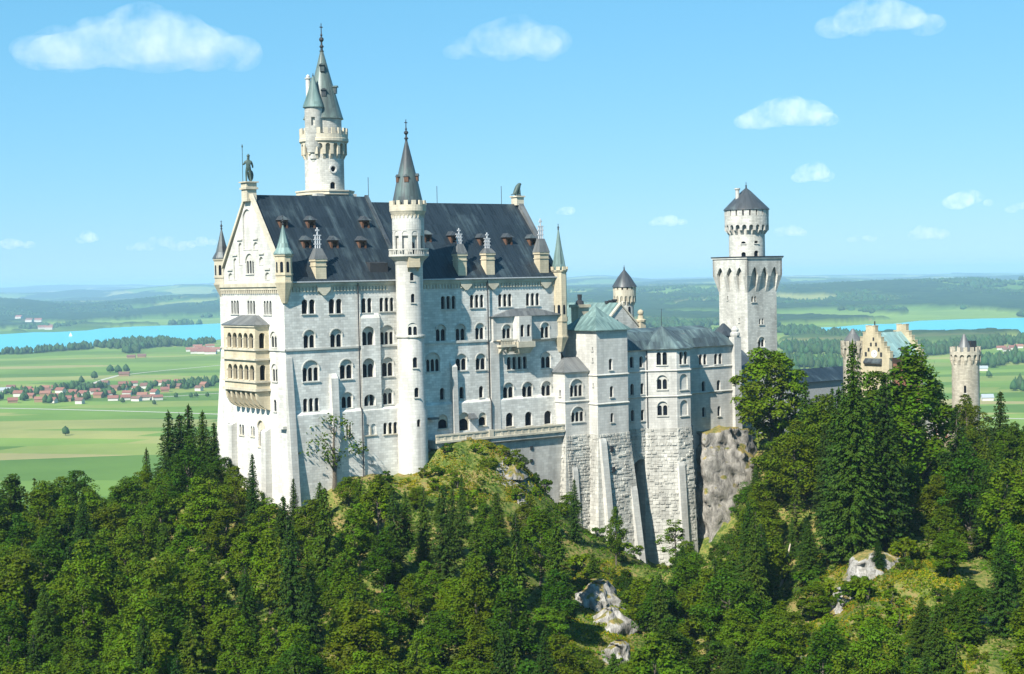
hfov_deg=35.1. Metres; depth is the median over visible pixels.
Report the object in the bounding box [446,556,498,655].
broadleaf tree
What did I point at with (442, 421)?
window
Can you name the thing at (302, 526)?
broadleaf tree
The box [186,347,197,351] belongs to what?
house
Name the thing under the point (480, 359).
window
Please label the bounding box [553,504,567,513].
shrub
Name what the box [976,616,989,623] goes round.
rock outcrop
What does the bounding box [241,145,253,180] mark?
knight statue
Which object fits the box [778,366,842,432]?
courtyard wing
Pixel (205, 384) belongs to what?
house
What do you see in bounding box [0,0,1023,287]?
sky
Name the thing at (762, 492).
broadleaf tree
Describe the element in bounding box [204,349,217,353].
house
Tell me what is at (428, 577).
broadleaf tree
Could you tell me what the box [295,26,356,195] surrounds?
tall tower
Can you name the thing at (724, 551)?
shrub
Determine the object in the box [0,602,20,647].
broadleaf tree
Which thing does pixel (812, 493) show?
spruce
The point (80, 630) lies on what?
broadleaf tree
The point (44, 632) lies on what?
spruce
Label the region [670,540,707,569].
broadleaf tree
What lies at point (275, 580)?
spruce
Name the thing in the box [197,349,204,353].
house
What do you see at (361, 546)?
broadleaf tree
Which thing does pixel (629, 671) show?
broadleaf tree
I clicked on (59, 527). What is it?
broadleaf tree
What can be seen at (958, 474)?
broadleaf tree
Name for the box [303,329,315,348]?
window
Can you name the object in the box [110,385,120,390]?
house
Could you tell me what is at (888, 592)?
shrub
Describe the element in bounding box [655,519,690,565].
broadleaf tree
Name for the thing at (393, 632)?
broadleaf tree
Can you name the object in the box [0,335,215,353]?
woodland
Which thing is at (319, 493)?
spruce
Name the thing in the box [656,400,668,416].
window
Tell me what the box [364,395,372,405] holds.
window
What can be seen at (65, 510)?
broadleaf tree
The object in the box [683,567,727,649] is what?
broadleaf tree
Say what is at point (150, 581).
broadleaf tree
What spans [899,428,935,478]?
broadleaf tree
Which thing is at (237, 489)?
broadleaf tree
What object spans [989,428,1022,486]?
broadleaf tree
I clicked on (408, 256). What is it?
stair tower
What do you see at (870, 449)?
broadleaf tree
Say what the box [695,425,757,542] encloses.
cliff
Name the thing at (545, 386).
window
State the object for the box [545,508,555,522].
broadleaf tree
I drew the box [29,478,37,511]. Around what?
larch
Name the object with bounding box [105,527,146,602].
broadleaf tree
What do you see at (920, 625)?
spruce
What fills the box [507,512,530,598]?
spruce
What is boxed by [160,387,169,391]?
house
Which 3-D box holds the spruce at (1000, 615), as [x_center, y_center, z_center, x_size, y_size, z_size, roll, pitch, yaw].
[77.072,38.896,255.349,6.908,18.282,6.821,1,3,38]
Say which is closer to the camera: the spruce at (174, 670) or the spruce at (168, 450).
the spruce at (174, 670)
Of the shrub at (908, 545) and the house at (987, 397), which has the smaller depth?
the shrub at (908, 545)
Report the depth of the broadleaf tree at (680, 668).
225.11 m
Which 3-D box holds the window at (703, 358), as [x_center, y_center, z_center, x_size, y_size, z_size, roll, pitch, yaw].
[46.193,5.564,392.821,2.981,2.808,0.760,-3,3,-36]
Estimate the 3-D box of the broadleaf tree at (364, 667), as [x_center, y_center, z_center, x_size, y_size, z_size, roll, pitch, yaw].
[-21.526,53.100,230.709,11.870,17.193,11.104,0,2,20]
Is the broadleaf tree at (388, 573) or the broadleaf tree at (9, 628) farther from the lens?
the broadleaf tree at (388, 573)
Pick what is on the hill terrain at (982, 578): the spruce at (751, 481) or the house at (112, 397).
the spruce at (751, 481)
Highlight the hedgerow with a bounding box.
[0,374,219,402]
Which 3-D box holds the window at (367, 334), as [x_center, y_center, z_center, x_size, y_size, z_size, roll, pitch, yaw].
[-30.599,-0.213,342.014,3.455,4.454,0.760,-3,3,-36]
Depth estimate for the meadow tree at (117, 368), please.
3678.80 m
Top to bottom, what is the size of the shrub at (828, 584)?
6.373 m
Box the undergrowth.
[0,431,1023,673]
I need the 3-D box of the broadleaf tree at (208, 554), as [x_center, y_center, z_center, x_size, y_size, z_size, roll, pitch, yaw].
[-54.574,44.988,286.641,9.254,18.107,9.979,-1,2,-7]
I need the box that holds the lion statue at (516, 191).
[511,183,520,195]
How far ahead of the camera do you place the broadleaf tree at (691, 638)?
277.78 m
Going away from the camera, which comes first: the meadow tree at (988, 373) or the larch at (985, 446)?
the larch at (985, 446)
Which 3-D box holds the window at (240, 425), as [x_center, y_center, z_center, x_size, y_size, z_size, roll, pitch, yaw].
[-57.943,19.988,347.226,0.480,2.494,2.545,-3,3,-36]
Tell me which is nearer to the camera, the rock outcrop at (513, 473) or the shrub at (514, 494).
the shrub at (514, 494)
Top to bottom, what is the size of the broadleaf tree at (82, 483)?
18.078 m
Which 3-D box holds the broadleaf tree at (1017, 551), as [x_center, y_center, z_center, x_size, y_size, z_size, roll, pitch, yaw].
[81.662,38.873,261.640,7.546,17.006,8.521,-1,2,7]
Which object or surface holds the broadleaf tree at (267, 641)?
on the hill terrain at (982, 578)
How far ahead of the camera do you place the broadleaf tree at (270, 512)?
311.29 m
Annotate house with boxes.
[7,397,17,402]
[12,390,23,396]
[25,318,33,321]
[27,393,35,397]
[34,318,42,321]
[34,396,42,401]
[39,390,51,395]
[44,325,53,329]
[52,397,58,402]
[55,387,66,392]
[64,395,71,401]
[68,389,78,394]
[74,397,84,403]
[77,390,89,394]
[89,388,99,394]
[92,392,103,397]
[107,395,118,400]
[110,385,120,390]
[118,371,129,375]
[118,381,128,385]
[120,394,130,399]
[121,390,132,394]
[126,355,135,358]
[130,380,137,385]
[130,396,141,400]
[136,392,147,395]
[137,354,145,357]
[140,383,147,388]
[141,394,149,399]
[149,389,160,394]
[151,394,162,399]
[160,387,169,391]
[173,383,181,388]
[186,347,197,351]
[190,349,197,353]
[194,385,203,390]
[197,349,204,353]
[199,382,208,387]
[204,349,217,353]
[209,347,220,351]
[551,306,741,565]
[567,294,645,327]
[980,366,987,370]
[980,394,994,400]
[1002,347,1010,351]
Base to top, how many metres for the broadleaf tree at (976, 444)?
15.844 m
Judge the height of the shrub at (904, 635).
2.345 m
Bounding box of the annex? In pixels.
[741,350,758,439]
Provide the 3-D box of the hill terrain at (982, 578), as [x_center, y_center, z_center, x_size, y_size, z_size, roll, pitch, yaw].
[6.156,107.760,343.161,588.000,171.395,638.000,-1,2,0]
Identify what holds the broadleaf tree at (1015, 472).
on the hill terrain at (982, 578)
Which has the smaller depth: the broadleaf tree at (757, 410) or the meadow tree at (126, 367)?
the broadleaf tree at (757, 410)
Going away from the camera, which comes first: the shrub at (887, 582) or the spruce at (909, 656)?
the spruce at (909, 656)
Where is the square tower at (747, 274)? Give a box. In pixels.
[711,185,783,433]
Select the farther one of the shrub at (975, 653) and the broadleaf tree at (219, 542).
the broadleaf tree at (219, 542)
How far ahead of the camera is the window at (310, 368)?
334.28 m
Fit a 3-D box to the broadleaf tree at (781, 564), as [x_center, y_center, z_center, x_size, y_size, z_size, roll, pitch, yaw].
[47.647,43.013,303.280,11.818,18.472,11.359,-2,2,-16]
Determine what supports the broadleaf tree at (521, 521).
on the hill terrain at (982, 578)
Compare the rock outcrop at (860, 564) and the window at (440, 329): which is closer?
the rock outcrop at (860, 564)
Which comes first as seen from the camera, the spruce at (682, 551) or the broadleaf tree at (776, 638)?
the broadleaf tree at (776, 638)
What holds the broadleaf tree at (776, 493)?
on the hill terrain at (982, 578)
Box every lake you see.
[0,323,220,351]
[821,318,1023,332]
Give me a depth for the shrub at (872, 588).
282.96 m
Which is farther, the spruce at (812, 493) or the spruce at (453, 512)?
the spruce at (812, 493)
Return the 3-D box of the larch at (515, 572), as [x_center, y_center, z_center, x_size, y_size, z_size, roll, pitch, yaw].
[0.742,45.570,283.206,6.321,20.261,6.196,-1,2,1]
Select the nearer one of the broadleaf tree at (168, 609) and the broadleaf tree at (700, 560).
the broadleaf tree at (168, 609)
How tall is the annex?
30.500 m
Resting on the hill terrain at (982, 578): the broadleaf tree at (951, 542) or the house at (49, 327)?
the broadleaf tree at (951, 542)
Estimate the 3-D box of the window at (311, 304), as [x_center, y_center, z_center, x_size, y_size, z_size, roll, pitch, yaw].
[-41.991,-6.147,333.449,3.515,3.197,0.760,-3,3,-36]
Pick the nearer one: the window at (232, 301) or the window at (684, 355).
the window at (232, 301)
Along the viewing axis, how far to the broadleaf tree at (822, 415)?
339.08 m
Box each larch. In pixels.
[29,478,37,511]
[133,494,154,545]
[177,608,214,673]
[191,475,211,543]
[222,464,236,501]
[295,549,326,630]
[344,477,376,531]
[404,636,428,673]
[504,541,529,647]
[510,647,522,673]
[784,480,806,541]
[977,434,993,496]
[1007,450,1023,524]
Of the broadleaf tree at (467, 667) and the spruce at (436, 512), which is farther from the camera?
the spruce at (436, 512)
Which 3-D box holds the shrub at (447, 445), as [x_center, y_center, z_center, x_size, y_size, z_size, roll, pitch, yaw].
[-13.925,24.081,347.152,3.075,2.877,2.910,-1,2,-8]
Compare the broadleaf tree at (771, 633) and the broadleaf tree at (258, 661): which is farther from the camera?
the broadleaf tree at (771, 633)
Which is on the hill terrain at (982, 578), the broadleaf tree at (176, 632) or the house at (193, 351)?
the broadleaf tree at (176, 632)
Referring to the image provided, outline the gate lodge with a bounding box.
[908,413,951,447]
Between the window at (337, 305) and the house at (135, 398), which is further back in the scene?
the house at (135, 398)
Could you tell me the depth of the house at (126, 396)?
2829.98 m
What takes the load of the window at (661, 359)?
in the bower house at (636, 409)
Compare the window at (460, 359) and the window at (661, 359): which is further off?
the window at (661, 359)
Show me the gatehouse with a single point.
(881, 352)
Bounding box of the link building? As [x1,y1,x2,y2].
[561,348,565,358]
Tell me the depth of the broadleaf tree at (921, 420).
411.79 m
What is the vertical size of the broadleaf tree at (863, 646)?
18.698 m
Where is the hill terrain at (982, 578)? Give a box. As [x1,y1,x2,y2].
[2,436,1023,673]
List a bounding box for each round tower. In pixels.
[612,268,636,316]
[840,329,862,392]
[950,334,980,435]
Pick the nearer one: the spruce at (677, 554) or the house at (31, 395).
the spruce at (677, 554)
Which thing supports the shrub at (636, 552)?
on the hill terrain at (982, 578)
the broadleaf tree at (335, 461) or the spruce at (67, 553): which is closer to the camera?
the spruce at (67, 553)
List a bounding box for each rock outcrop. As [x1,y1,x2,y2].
[504,463,528,479]
[517,493,526,506]
[575,578,625,611]
[591,606,638,635]
[604,639,630,664]
[825,587,854,614]
[843,548,899,580]
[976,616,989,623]
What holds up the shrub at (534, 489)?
on the hill terrain at (982, 578)
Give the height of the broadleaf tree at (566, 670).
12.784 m
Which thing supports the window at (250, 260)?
in the palace
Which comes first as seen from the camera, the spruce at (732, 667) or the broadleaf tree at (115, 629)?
the spruce at (732, 667)
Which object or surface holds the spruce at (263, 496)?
on the hill terrain at (982, 578)
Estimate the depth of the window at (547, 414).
370.46 m
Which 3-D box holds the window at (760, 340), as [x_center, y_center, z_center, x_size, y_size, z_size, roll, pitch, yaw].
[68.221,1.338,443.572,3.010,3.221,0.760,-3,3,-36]
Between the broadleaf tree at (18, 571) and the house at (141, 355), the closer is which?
the broadleaf tree at (18, 571)
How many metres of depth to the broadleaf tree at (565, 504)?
357.04 m
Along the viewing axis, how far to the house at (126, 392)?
2952.71 m
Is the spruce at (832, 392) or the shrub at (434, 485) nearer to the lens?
the shrub at (434, 485)
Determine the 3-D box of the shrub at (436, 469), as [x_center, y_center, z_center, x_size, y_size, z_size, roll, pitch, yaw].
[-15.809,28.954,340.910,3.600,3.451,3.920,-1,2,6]
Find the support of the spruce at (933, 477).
on the hill terrain at (982, 578)
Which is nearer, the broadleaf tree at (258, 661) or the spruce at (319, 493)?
the broadleaf tree at (258, 661)
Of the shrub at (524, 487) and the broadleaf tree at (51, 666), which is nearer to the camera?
the broadleaf tree at (51, 666)
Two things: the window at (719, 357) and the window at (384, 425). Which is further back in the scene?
the window at (719, 357)
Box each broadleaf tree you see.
[0,473,30,545]
[0,497,10,532]
[0,499,13,536]
[0,512,36,555]
[0,528,10,553]
[0,541,13,562]
[0,545,48,621]
[0,552,50,648]
[0,600,44,672]
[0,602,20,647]
[0,644,25,673]
[3,513,29,552]
[3,658,31,673]
[15,480,57,545]
[16,519,50,551]
[23,526,79,600]
[25,589,81,654]
[25,661,67,673]
[31,481,65,524]
[33,516,75,586]
[39,636,76,671]
[46,538,136,639]
[50,476,78,509]
[51,495,89,559]
[51,636,101,673]
[52,574,113,659]
[54,470,96,522]
[61,518,75,539]
[67,659,93,673]
[71,492,114,536]
[73,661,109,673]
[75,484,111,521]
[75,528,115,561]
[82,544,129,638]
[88,502,143,558]
[99,609,137,669]
[104,658,159,673]
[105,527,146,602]
[106,476,153,527]
[107,551,156,631]
[107,588,168,671]
[108,478,129,517]
[121,503,170,562]
[126,551,202,625]
[131,465,153,510]
[135,632,187,673]
[136,584,198,646]
[137,484,181,549]
[143,469,186,521]
[154,616,207,669]
[159,436,219,513]
[164,524,205,586]
[165,476,231,549]
[172,569,227,615]
[177,559,231,660]
[180,540,228,614]
[183,666,197,673]
[197,604,257,673]
[201,499,250,573]
[207,455,238,485]
[214,466,263,524]
[215,615,261,673]
[219,532,264,599]
[240,497,291,549]
[247,528,291,622]
[247,656,268,673]
[258,612,289,668]
[258,633,334,673]
[264,664,280,673]
[268,623,326,673]
[292,498,337,554]
[296,536,337,583]
[298,412,368,489]
[314,599,401,673]
[315,559,367,600]
[316,552,376,620]
[318,582,382,659]
[332,476,365,505]
[334,503,375,574]
[335,645,361,673]
[339,649,402,673]
[356,481,398,558]
[361,527,402,592]
[364,584,410,658]
[367,474,391,511]
[386,573,432,645]
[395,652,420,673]
[403,631,443,673]
[407,486,428,508]
[407,561,442,615]
[412,609,470,670]
[427,577,484,646]
[441,667,466,673]
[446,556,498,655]
[446,623,508,673]
[448,658,492,673]
[459,529,519,599]
[465,503,507,554]
[480,574,541,673]
[506,497,538,546]
[510,658,540,673]
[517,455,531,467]
[520,504,565,585]
[520,607,570,659]
[529,568,581,625]
[531,472,540,483]
[536,634,588,673]
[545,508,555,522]
[557,491,581,520]
[559,667,580,673]
[562,647,605,673]
[595,665,618,673]
[604,506,628,564]
[611,568,636,600]
[615,668,635,673]
[619,573,667,629]
[619,658,653,671]
[623,629,675,673]
[631,579,687,632]
[646,614,702,673]
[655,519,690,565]
[667,552,702,620]
[668,661,691,673]
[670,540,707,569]
[671,546,711,565]
[671,588,701,635]
[674,623,702,662]
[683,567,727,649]
[685,559,771,649]
[687,556,732,606]
[692,640,746,673]
[706,544,722,560]
[710,528,741,549]
[715,602,753,665]
[728,347,808,483]
[729,481,750,519]
[731,499,780,550]
[733,517,794,584]
[735,479,784,533]
[735,517,789,578]
[740,613,807,673]
[740,647,777,673]
[748,600,814,652]
[750,418,822,513]
[757,437,790,487]
[759,618,797,666]
[760,461,790,502]
[777,492,790,505]
[787,580,836,619]
[791,398,828,436]
[792,393,844,494]
[792,622,849,673]
[800,618,857,673]
[807,636,856,648]
[829,650,860,673]
[834,370,917,458]
[843,607,914,673]
[858,434,901,497]
[869,340,966,512]
[888,457,927,532]
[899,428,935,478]
[904,658,937,673]
[908,474,963,528]
[918,418,928,435]
[919,506,975,553]
[926,530,969,577]
[930,452,951,502]
[936,440,997,543]
[943,580,995,622]
[945,394,994,443]
[958,424,992,476]
[959,470,984,522]
[976,458,1023,542]
[985,518,1022,582]
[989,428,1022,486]
[992,525,1023,607]
[999,629,1023,673]
[1003,421,1023,471]
[1005,602,1023,655]
[1010,459,1023,493]
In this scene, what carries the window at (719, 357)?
in the bower house at (636, 409)
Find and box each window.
[230,301,238,314]
[238,425,244,435]
[245,253,253,274]
[246,301,255,314]
[257,420,264,447]
[263,302,271,315]
[270,331,276,348]
[271,363,277,382]
[301,300,316,314]
[302,359,320,382]
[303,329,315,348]
[303,398,320,412]
[328,299,342,314]
[329,165,336,172]
[329,328,342,346]
[330,182,336,189]
[339,358,353,380]
[341,391,353,409]
[361,298,372,313]
[362,326,373,344]
[363,358,373,377]
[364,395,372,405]
[379,298,394,312]
[380,324,394,344]
[381,356,394,377]
[382,387,394,405]
[383,422,397,435]
[407,323,418,336]
[409,273,414,281]
[410,294,415,303]
[412,357,418,368]
[414,388,419,398]
[425,352,440,372]
[435,323,446,341]
[438,414,448,429]
[439,388,445,400]
[440,296,456,309]
[455,323,466,340]
[455,353,467,371]
[459,387,464,399]
[470,295,484,308]
[474,322,485,339]
[475,353,486,370]
[478,412,487,426]
[479,386,484,398]
[498,294,512,307]
[502,323,512,339]
[502,382,514,397]
[506,413,514,427]
[507,357,527,370]
[521,381,533,396]
[525,412,533,426]
[526,293,540,306]
[540,321,550,338]
[540,351,551,368]
[541,380,551,395]
[544,411,552,424]
[569,378,583,397]
[571,406,585,423]
[656,352,667,365]
[656,374,667,390]
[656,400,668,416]
[679,352,688,364]
[698,355,707,365]
[714,354,722,364]
[758,336,765,347]
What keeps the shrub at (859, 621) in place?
on the hill terrain at (982, 578)
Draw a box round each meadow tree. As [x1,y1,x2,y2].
[62,426,69,434]
[78,376,84,382]
[90,371,97,378]
[106,365,113,372]
[114,365,121,371]
[123,364,129,370]
[986,370,991,376]
[1011,344,1018,353]
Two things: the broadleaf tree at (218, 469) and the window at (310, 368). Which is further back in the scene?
the broadleaf tree at (218, 469)
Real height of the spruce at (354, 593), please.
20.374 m
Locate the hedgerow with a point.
(191, 382)
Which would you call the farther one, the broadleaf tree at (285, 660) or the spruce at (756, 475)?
the spruce at (756, 475)
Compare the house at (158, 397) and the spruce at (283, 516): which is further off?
the house at (158, 397)
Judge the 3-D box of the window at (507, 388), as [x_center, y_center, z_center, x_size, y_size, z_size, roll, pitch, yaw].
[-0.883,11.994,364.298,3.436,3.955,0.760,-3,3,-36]
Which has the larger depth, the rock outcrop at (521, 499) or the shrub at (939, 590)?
the rock outcrop at (521, 499)
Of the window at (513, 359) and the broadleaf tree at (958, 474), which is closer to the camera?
the broadleaf tree at (958, 474)
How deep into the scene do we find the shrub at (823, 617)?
273.18 m
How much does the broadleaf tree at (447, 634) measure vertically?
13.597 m
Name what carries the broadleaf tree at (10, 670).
on the hill terrain at (982, 578)
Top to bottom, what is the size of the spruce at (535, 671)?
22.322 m
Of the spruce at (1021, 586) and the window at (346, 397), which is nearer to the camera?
the spruce at (1021, 586)
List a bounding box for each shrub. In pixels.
[379,471,393,479]
[418,467,433,478]
[426,478,438,484]
[427,483,449,493]
[431,466,445,475]
[440,443,452,451]
[445,469,456,475]
[445,489,486,511]
[449,477,465,487]
[469,443,484,453]
[477,485,486,492]
[479,457,497,466]
[500,447,521,458]
[503,457,524,469]
[506,488,524,499]
[517,482,527,490]
[531,487,540,494]
[540,479,552,491]
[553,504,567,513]
[567,553,599,574]
[568,570,581,583]
[572,583,585,596]
[584,527,606,540]
[604,569,615,577]
[605,541,643,561]
[627,548,641,557]
[656,562,672,569]
[713,543,732,558]
[791,569,827,589]
[813,578,835,598]
[820,613,837,622]
[834,586,854,606]
[835,614,884,639]
[840,575,877,594]
[846,578,892,603]
[875,606,914,634]
[880,587,904,606]
[881,581,893,590]
[887,537,929,560]
[895,556,921,569]
[896,633,912,643]
[907,562,919,569]
[925,603,958,631]
[930,585,945,599]
[940,632,979,660]
[966,648,989,661]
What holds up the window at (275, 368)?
in the palace
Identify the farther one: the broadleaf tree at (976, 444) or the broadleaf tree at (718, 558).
the broadleaf tree at (976, 444)
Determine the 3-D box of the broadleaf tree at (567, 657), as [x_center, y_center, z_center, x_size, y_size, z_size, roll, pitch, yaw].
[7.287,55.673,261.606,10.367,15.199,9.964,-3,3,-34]
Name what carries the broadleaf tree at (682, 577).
on the hill terrain at (982, 578)
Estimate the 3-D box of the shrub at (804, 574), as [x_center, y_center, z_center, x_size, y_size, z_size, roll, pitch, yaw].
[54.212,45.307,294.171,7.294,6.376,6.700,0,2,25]
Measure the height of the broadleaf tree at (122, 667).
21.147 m
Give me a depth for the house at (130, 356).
4445.25 m
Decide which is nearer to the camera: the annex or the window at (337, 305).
the window at (337, 305)
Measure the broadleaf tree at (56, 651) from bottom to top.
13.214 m
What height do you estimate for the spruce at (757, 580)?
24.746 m
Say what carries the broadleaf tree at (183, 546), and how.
on the hill terrain at (982, 578)
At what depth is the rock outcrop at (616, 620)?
300.74 m
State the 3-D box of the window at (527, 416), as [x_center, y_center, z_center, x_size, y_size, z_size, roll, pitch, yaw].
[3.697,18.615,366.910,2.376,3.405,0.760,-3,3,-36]
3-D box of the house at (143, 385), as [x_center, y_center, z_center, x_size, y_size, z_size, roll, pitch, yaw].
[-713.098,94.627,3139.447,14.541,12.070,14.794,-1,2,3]
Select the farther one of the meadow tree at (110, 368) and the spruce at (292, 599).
the meadow tree at (110, 368)
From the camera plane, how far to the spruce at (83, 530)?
305.13 m
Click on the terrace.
(540, 447)
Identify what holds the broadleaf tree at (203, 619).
on the hill terrain at (982, 578)
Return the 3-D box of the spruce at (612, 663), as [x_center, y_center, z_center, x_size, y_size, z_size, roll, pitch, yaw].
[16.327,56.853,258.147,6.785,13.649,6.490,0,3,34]
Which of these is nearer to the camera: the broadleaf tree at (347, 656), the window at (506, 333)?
the broadleaf tree at (347, 656)
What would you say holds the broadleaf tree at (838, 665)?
on the hill terrain at (982, 578)
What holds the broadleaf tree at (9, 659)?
on the hill terrain at (982, 578)
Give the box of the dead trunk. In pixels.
[779,544,790,586]
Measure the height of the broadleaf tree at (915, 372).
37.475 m
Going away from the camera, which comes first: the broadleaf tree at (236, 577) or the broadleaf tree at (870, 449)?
the broadleaf tree at (236, 577)
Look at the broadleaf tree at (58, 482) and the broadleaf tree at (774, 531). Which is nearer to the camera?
the broadleaf tree at (774, 531)
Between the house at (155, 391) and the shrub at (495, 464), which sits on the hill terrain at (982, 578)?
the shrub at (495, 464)
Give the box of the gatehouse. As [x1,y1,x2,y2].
[860,321,923,413]
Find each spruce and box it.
[25,631,43,672]
[26,585,61,670]
[57,546,76,639]
[71,491,105,594]
[133,614,156,673]
[140,447,153,488]
[152,410,184,512]
[153,522,172,586]
[167,414,185,468]
[170,656,182,673]
[175,403,198,485]
[186,410,213,486]
[202,423,220,472]
[233,566,262,651]
[242,454,264,546]
[260,493,270,528]
[261,535,293,630]
[263,496,305,596]
[272,523,307,648]
[288,479,298,536]
[288,647,302,673]
[299,576,327,672]
[308,487,339,599]
[310,482,332,522]
[344,586,367,656]
[378,487,412,584]
[395,491,417,546]
[412,487,435,561]
[428,484,459,583]
[432,496,447,522]
[446,489,466,555]
[454,474,470,537]
[464,520,494,634]
[487,492,511,557]
[487,494,510,542]
[492,619,515,673]
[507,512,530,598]
[531,666,538,673]
[536,627,555,673]
[540,503,577,609]
[566,479,585,542]
[579,553,604,585]
[605,652,619,673]
[621,581,636,609]
[647,573,668,663]
[668,547,689,598]
[669,551,687,583]
[709,557,725,622]
[719,643,742,673]
[726,532,739,619]
[732,501,752,607]
[737,508,771,622]
[741,523,784,619]
[748,465,760,497]
[749,464,768,518]
[775,660,784,673]
[786,518,798,557]
[790,523,825,582]
[792,379,815,496]
[795,516,817,560]
[809,422,834,526]
[809,425,821,497]
[812,386,861,562]
[817,338,890,560]
[829,388,836,419]
[852,654,868,673]
[860,605,864,616]
[863,372,915,550]
[870,538,887,570]
[900,645,913,673]
[903,596,932,658]
[918,654,932,673]
[920,605,953,673]
[927,460,938,498]
[931,405,973,526]
[940,586,958,619]
[945,639,965,673]
[951,584,984,644]
[967,427,981,471]
[968,470,1000,555]
[979,527,1019,636]
[986,391,1012,464]
[993,441,1014,519]
[993,481,1013,528]
[1005,551,1023,644]
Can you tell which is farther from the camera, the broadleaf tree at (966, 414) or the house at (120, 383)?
the house at (120, 383)
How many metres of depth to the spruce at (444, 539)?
299.96 m
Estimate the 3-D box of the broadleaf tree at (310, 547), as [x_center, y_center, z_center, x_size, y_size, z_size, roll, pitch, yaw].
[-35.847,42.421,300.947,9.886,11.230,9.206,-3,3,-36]
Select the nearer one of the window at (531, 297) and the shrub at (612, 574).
the shrub at (612, 574)
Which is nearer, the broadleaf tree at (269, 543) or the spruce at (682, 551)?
the broadleaf tree at (269, 543)
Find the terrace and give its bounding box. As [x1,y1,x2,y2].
[427,413,564,502]
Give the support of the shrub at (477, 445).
on the hill terrain at (982, 578)
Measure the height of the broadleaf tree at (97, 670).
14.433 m
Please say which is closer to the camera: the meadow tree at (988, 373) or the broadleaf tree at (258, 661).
the broadleaf tree at (258, 661)
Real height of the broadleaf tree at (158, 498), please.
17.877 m
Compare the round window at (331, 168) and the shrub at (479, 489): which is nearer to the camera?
the shrub at (479, 489)
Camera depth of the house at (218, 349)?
4784.60 m
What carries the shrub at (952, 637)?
on the hill terrain at (982, 578)
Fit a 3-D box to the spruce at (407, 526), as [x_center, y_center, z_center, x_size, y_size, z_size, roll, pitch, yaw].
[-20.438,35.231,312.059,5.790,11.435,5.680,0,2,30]
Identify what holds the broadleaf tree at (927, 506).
on the hill terrain at (982, 578)
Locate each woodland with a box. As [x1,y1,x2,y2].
[0,276,1023,332]
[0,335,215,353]
[648,325,1023,390]
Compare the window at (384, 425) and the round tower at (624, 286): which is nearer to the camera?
the window at (384, 425)
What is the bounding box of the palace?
[212,181,567,511]
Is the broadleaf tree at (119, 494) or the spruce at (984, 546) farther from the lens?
the broadleaf tree at (119, 494)
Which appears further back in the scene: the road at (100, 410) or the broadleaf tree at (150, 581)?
the road at (100, 410)
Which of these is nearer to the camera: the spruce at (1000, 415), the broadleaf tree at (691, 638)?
the broadleaf tree at (691, 638)
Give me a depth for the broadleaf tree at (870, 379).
337.47 m
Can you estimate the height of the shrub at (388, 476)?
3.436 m
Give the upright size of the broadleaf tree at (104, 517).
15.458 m
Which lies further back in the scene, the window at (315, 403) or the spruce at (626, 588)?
the window at (315, 403)
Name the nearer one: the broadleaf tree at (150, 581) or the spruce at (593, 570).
the broadleaf tree at (150, 581)
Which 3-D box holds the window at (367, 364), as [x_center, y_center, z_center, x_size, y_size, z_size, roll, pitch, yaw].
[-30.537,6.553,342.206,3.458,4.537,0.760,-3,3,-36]
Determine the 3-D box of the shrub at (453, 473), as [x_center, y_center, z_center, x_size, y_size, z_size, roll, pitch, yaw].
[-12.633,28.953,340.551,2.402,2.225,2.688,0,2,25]
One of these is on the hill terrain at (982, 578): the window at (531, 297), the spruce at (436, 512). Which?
the spruce at (436, 512)
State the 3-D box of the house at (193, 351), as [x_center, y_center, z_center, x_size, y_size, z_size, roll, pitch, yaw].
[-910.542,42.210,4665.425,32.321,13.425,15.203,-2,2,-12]
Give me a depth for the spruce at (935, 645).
234.12 m
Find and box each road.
[7,408,208,413]
[93,365,218,383]
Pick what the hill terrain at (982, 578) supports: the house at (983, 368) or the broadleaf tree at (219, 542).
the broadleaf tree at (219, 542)
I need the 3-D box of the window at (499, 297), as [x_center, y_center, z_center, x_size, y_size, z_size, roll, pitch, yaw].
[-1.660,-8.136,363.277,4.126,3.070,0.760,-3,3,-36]
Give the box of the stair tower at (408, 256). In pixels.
[388,119,428,474]
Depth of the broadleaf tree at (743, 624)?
268.38 m
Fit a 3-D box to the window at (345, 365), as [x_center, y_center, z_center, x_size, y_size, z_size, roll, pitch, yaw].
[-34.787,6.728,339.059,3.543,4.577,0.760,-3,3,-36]
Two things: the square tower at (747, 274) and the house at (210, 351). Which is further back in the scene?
the house at (210, 351)
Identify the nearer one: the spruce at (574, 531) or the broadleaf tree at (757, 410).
the spruce at (574, 531)
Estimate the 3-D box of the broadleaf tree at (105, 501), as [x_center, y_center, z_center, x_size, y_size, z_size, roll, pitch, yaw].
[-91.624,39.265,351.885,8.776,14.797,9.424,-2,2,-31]
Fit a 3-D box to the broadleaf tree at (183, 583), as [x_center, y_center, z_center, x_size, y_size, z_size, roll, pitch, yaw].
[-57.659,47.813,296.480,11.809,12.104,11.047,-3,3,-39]
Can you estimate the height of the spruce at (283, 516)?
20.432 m
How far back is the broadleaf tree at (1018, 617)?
235.63 m
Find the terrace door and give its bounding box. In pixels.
[459,412,468,430]

